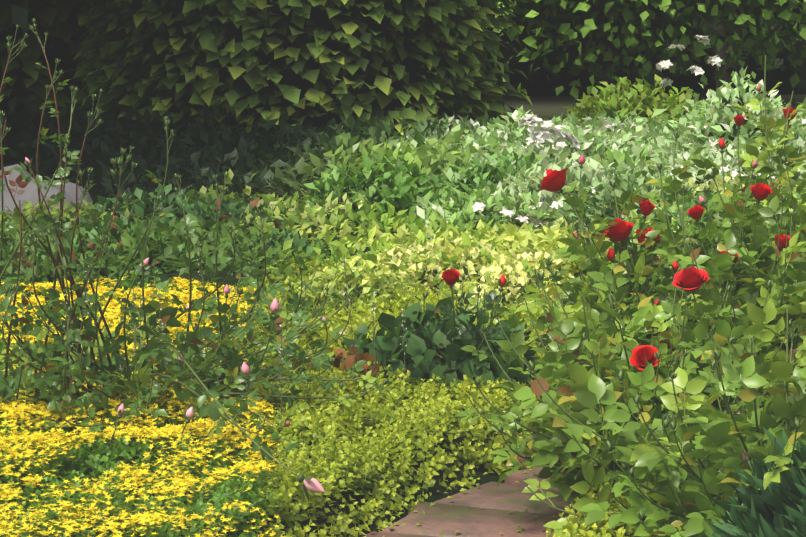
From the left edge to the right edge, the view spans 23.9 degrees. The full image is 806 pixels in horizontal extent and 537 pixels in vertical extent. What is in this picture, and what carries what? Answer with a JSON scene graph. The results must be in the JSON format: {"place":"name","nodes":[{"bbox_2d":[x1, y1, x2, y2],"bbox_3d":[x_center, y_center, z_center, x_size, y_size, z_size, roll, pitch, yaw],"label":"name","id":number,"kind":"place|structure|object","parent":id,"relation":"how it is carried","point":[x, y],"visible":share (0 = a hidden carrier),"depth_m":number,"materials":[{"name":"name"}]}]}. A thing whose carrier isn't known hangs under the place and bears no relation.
{"place":"outdoors","nodes":[
{"label":"outdoors","id":0,"kind":"place"},
{"bbox_2d":[14,95,805,482],"bbox_3d":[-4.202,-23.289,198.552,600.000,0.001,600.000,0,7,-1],"label":"ground","id":1,"kind":"structure","parent":0,"point":[548,107],"depth_m":30.21,"materials":[{"name":"soil"}]},
{"bbox_2d":[0,164,91,218],"bbox_3d":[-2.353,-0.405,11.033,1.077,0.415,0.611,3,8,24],"label":"grey boulders","id":2,"kind":"object","parent":1,"relation":"on","point":[30,193],"visible":0.29,"depth_m":10.77,"materials":[{"name":"grey stone"}]},
{"bbox_2d":[0,274,284,536],"bbox_3d":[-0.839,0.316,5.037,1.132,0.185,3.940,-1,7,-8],"label":"yellow flowers","id":3,"kind":"object","parent":1,"relation":"on","point":[167,430],"visible":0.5,"depth_m":4.21,"materials":[{"name":"yellow plant"}]},
{"bbox_2d":[0,0,532,155],"bbox_3d":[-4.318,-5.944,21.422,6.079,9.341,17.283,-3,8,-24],"label":"hedge","id":4,"kind":"object","parent":1,"relation":"on","point":[132,27],"visible":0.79,"depth_m":15.09,"materials":[{"name":"green plant"}]},
{"bbox_2d":[0,301,644,536],"bbox_3d":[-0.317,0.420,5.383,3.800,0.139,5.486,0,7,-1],"label":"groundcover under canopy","id":5,"kind":"object","parent":1,"relation":"on","point":[481,470],"depth_m":4.42,"materials":[{"name":"plant"}]},
{"bbox_2d":[0,244,696,536],"bbox_3d":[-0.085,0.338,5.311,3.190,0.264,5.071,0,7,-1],"label":"ground cover plants","id":6,"kind":"object","parent":1,"relation":"on","point":[341,456],"visible":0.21,"depth_m":4.37,"materials":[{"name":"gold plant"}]},
{"bbox_2d":[1,105,796,412],"bbox_3d":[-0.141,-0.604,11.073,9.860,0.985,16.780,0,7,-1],"label":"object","id":7,"kind":"object","parent":1,"relation":"on","point":[231,280],"depth_m":9.06,"materials":[{"name":"green plant"}]},
{"bbox_2d":[0,18,805,536],"bbox_3d":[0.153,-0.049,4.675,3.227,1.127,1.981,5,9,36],"label":"rose","id":8,"kind":"object","parent":1,"relation":"on","point":[650,457],"depth_m":4.43,"materials":[{"name":"green plant"}]},
{"bbox_2d":[0,0,805,115],"bbox_3d":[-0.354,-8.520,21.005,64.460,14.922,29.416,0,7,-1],"label":"hedge","id":9,"kind":"object","parent":1,"relation":"on","point":[610,14],"depth_m":21.13,"materials":[{"name":"green plant"}]},
{"bbox_2d":[0,66,805,423],"bbox_3d":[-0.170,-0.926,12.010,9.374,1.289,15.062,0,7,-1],"label":"leafy shrubs","id":10,"kind":"object","parent":1,"relation":"on","point":[478,156],"visible":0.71,"depth_m":9.42,"materials":[{"name":"green plant"}]},
{"bbox_2d":[0,0,805,152],"bbox_3d":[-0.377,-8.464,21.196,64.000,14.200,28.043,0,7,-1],"label":"ivy leaves","id":11,"kind":"object","parent":1,"relation":"on","point":[542,85],"visible":0.1,"depth_m":16.07,"materials":[{"name":"green plant"}]},
{"bbox_2d":[63,35,805,362],"bbox_3d":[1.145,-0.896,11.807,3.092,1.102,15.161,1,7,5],"label":"white flowers","id":12,"kind":"object","parent":1,"relation":"on","point":[540,134],"visible":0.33,"depth_m":12.46,"materials":[{"name":"white plant"}]},
{"bbox_2d":[362,465,598,536],"bbox_3d":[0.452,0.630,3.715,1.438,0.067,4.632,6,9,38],"label":"path flagstones","id":13,"kind":"object","parent":1,"relation":"on","point":[448,517],"visible":0.31,"depth_m":4.20,"materials":[{"name":"brown stone"}]},
{"bbox_2d":[703,426,805,536],"bbox_3d":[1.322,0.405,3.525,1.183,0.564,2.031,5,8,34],"label":"grassy plant","id":14,"kind":"object","parent":1,"relation":"on","point":[761,519],"visible":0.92,"depth_m":3.23,"materials":[{"name":"green plant"}]}
]}

